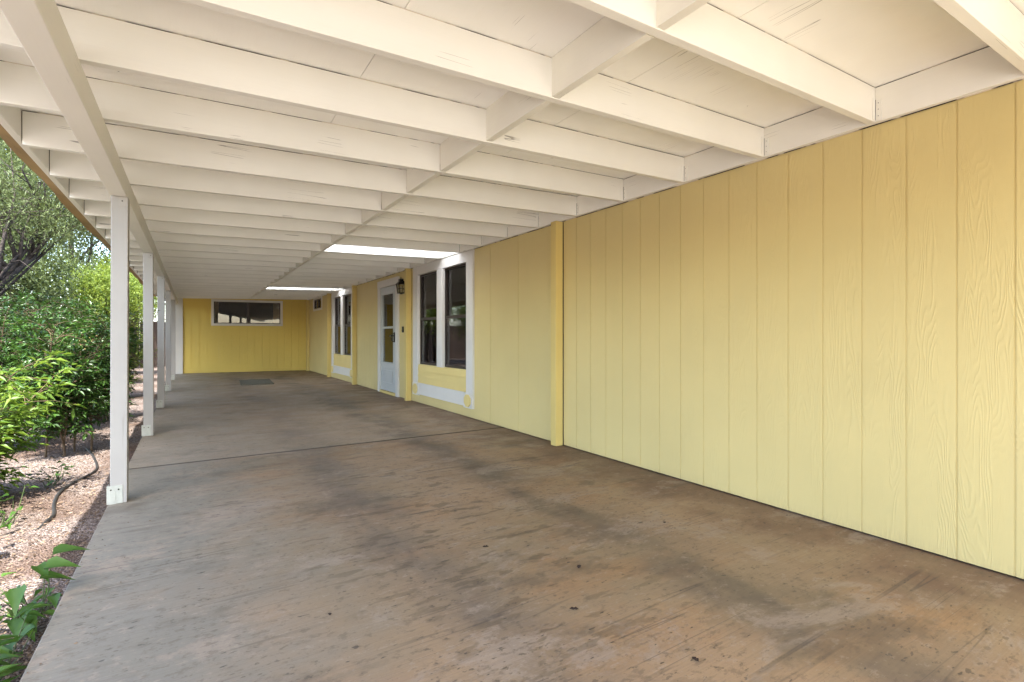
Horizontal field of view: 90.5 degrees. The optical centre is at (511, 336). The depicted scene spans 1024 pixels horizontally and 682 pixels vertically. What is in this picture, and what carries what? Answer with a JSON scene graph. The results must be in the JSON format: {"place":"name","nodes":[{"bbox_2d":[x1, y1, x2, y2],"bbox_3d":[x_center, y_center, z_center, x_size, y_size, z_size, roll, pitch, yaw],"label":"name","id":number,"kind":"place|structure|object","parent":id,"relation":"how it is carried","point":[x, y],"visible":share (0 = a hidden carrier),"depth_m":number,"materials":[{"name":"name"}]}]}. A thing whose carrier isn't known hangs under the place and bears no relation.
{"place":"outdoors","nodes":[
{"label":"outdoors","id":0,"kind":"place"},
{"bbox_2d":[0,360,165,681],"bbox_3d":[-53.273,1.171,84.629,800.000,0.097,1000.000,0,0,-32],"label":"ground","id":1,"kind":"structure","parent":0,"point":[47,546],"depth_m":3.61,"materials":[{"name":"beige gravel"}]},
{"bbox_2d":[0,483,39,528],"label":"vine plant","id":2,"kind":"object","parent":1,"relation":"on","point":[9,524],"visible":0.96,"depth_m":3.17,"materials":[{"name":"green plant"}]},
{"bbox_2d":[0,603,51,681],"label":"vine plant","id":3,"kind":"object","parent":1,"relation":"on","point":[8,653],"visible":0.99,"depth_m":1.76,"materials":[{"name":"green plant"}]},
{"bbox_2d":[0,295,71,440],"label":"nandina shrub","id":4,"kind":"object","parent":1,"relation":"on","point":[6,353],"visible":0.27,"depth_m":5.11,"materials":[{"name":"green plant"}]},
{"bbox_2d":[0,138,83,288],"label":"olive tree","id":5,"kind":"object","parent":1,"relation":"on","point":[16,165],"visible":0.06,"depth_m":12.38,"materials":[{"name":"green plant"}]},
{"bbox_2d":[0,543,89,641],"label":"vine plant","id":6,"kind":"object","parent":1,"relation":"on","point":[15,597],"visible":0.78,"depth_m":2.08,"materials":[{"name":"green plant"}]},
{"bbox_2d":[0,209,94,339],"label":"broadleaf tree","id":7,"kind":"object","parent":1,"relation":"on","point":[37,279],"visible":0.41,"depth_m":9.82,"materials":[{"name":"green plant"}]},
{"bbox_2d":[0,351,98,496],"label":"nandina shrub","id":8,"kind":"object","parent":1,"relation":"on","point":[10,414],"visible":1,"depth_m":3.67,"materials":[{"name":"green plant"}]},
{"bbox_2d":[0,290,99,339],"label":"nandina shrub","id":9,"kind":"object","parent":1,"relation":"on","point":[66,300],"visible":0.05,"depth_m":7.60,"materials":[{"name":"green plant"}]},
{"bbox_2d":[27,460,73,486],"bbox_3d":[-3.665,1.106,4.044,0.261,0.173,0.492,0,0,-32],"label":"vine plant","id":10,"kind":"object","parent":1,"relation":"on","point":[57,477],"visible":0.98,"depth_m":4.07,"materials":[{"name":"green plant"}]},
{"bbox_2d":[0,137,110,303],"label":"tree","id":11,"kind":"object","parent":1,"relation":"on","point":[21,205],"visible":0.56,"depth_m":7.43,"materials":[{"name":"green plant"}]},
{"bbox_2d":[0,287,132,434],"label":"nandina shrub","id":12,"kind":"object","parent":1,"relation":"on","point":[52,313],"visible":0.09,"depth_m":5.85,"materials":[{"name":"green plant"}]},
{"bbox_2d":[35,448,98,530],"bbox_3d":[-3.566,1.185,4.171,0.181,0.054,2.820,0,0,-34],"label":"irrigation hose","id":13,"kind":"object","parent":1,"relation":"on","point":[62,490],"visible":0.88,"depth_m":3.87,"materials":[{"name":"rubber"}]},
{"bbox_2d":[0,295,141,457],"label":"nandina shrub","id":14,"kind":"object","parent":1,"relation":"on","point":[74,394],"visible":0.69,"depth_m":4.90,"materials":[{"name":"green plant"}]},
{"bbox_2d":[5,148,141,299],"bbox_3d":[-14.477,-3.724,16.738,5.126,9.917,5.954,0,0,-32],"label":"olive tree","id":15,"kind":"object","parent":1,"relation":"on","point":[89,250],"visible":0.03,"depth_m":16.72,"materials":[{"name":"grey plant"}]},
{"bbox_2d":[0,321,165,366],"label":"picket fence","id":16,"kind":"object","parent":1,"relation":"on","point":[155,342],"visible":0.01,"depth_m":20.06,"materials":[{"name":"wood"}]},
{"bbox_2d":[26,246,142,338],"bbox_3d":[-9.948,-0.393,11.775,2.506,3.260,2.792,0,0,-32],"label":"broadleaf tree","id":17,"kind":"object","parent":1,"relation":"on","point":[92,286],"visible":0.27,"depth_m":11.50,"materials":[{"name":"green plant"}]},
{"bbox_2d":[42,296,159,420],"bbox_3d":[-5.716,0.327,7.046,1.122,1.744,1.284,0,0,27],"label":"nandina shrub","id":18,"kind":"object","parent":1,"relation":"on","point":[134,345],"visible":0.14,"depth_m":7.01,"materials":[{"name":"green plant"}]},
{"bbox_2d":[74,253,156,331],"bbox_3d":[-11.682,-0.567,15.191,2.780,3.607,2.285,0,0,39],"label":"broadleaf tree","id":19,"kind":"object","parent":1,"relation":"on","point":[136,301],"visible":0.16,"depth_m":15.05,"materials":[{"name":"green plant"}]},
{"bbox_2d":[74,237,156,338],"bbox_3d":[-17.051,-2.568,23.022,5.016,7.608,5.315,0,0,-32],"label":"olive tree","id":20,"kind":"object","parent":1,"relation":"on","point":[82,250],"depth_m":21.70,"materials":[{"name":"plant"}]},
{"bbox_2d":[108,331,156,391],"bbox_3d":[-7.415,0.524,9.470,1.285,1.377,1.073,0,0,-19],"label":"nandina shrub","id":21,"kind":"object","parent":1,"relation":"on","point":[138,357],"visible":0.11,"depth_m":9.69,"materials":[{"name":"green plant"}]},
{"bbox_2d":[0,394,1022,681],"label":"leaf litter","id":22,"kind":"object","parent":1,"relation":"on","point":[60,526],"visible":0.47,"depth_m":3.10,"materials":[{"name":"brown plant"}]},
{"bbox_2d":[20,370,1023,681],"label":"patio slab","id":23,"kind":"structure","parent":1,"relation":"on","point":[372,522],"depth_m":2.32,"materials":[{"name":"concrete"}]},
{"bbox_2d":[107,195,129,504],"bbox_3d":[-2.569,0.087,3.312,0.111,1.986,0.096,0,0,-32],"label":"porch post","id":24,"kind":"object","parent":23,"relation":"on","point":[118,490],"visible":1,"depth_m":3.28,"materials":[{"name":"paint"}]},
{"bbox_2d":[142,252,153,435],"bbox_3d":[-3.973,0.087,5.536,0.105,1.986,0.096,0,0,-32],"label":"porch post","id":25,"kind":"object","parent":23,"relation":"on","point":[148,347],"visible":1,"depth_m":5.51,"materials":[{"name":"paint"}]},
{"bbox_2d":[156,276,164,407],"bbox_3d":[-5.325,0.087,7.686,0.108,1.986,0.096,0,0,-32],"label":"porch post","id":26,"kind":"object","parent":23,"relation":"on","point":[160,401],"visible":1,"depth_m":7.65,"materials":[{"name":"paint"}]},
{"bbox_2d":[165,290,170,390],"bbox_3d":[-6.818,0.087,10.055,0.105,1.986,0.096,0,0,-32],"label":"porch post","id":27,"kind":"object","parent":23,"relation":"on","point":[168,333],"visible":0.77,"depth_m":10.03,"materials":[{"name":"paint"}]},
{"bbox_2d":[171,300,174,379],"bbox_3d":[-8.416,0.087,12.594,0.105,1.986,0.096,0,0,-32],"label":"porch post","id":28,"kind":"object","parent":23,"relation":"on","point":[172,339],"visible":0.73,"depth_m":12.56,"materials":[{"name":"paint"}]},
{"bbox_2d":[239,379,273,385],"bbox_3d":[-5.989,1.065,11.875,0.662,0.027,1.432,0,0,-30],"label":"doormat","id":29,"kind":"object","parent":23,"relation":"on","point":[256,382],"visible":1,"depth_m":11.67,"materials":[{"name":"fabric"}]},
{"bbox_2d":[137,427,503,468],"bbox_3d":[-1.605,1.177,5.075,3.570,0.186,0.060,0,0,-32],"label":"slab joint","id":30,"kind":"object","parent":23,"relation":"on","point":[324,447],"visible":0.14,"depth_m":4.97,"materials":[{"name":"grey concrete"}]},
{"bbox_2d":[175,80,1023,578],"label":"yellow house","id":31,"kind":"structure","parent":1,"relation":"on","point":[831,330],"depth_m":3.21,"materials":[{"name":"yellow wood"}]},
{"bbox_2d":[211,299,282,325],"bbox_3d":[-8.005,-0.703,15.391,1.915,0.845,0.199,0,0,-26],"label":"window","id":32,"kind":"structure","parent":31,"relation":"in","point":[277,305],"depth_m":15.33,"materials":[{"name":"white paint"}]},
{"bbox_2d":[313,296,321,310],"bbox_3d":[-5.656,-0.942,14.832,0.070,0.378,1.180,0,0,-32],"label":"window","id":33,"kind":"structure","parent":31,"relation":"in","point":[317,302],"depth_m":14.90,"materials":[{"name":"white paint"}]},
{"bbox_2d":[331,287,351,377],"bbox_3d":[-4.061,-0.136,12.440,0.275,2.168,2.112,0,0,-32],"label":"window","id":34,"kind":"structure","parent":31,"relation":"in","point":[341,307],"depth_m":12.38,"materials":[{"name":"white paint"}]},
{"bbox_2d":[377,276,399,396],"bbox_3d":[-2.287,0.009,9.484,0.195,2.138,1.180,0,0,-32],"label":"door","id":35,"kind":"structure","parent":31,"relation":"in","point":[388,298],"depth_m":9.48,"materials":[{"name":"white wood"}]},
{"bbox_2d":[396,278,403,293],"bbox_3d":[-1.878,-0.860,8.637,0.176,0.290,0.152,0,0,-32],"label":"wall lantern","id":36,"kind":"object","parent":31,"relation":"attached to","point":[400,282],"depth_m":8.61,"materials":[{"name":"black metal"}]},
{"bbox_2d":[413,249,473,408],"bbox_3d":[-1.045,-0.091,7.491,0.107,2.078,2.112,0,0,-32],"label":"window","id":37,"kind":"structure","parent":31,"relation":"in","point":[443,299],"depth_m":7.39,"materials":[{"name":"white paint"}]},
{"bbox_2d":[0,0,1023,303],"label":"patio cover","id":38,"kind":"object","parent":31,"relation":"attached to","point":[272,148],"visible":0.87,"depth_m":2.60,"materials":[{"name":"beige paint"}]},
{"bbox_2d":[30,200,156,336],"label":"sky","id":39,"kind":"structure","parent":0,"point":[53,200],"materials":[{"name":"white"}]}
]}

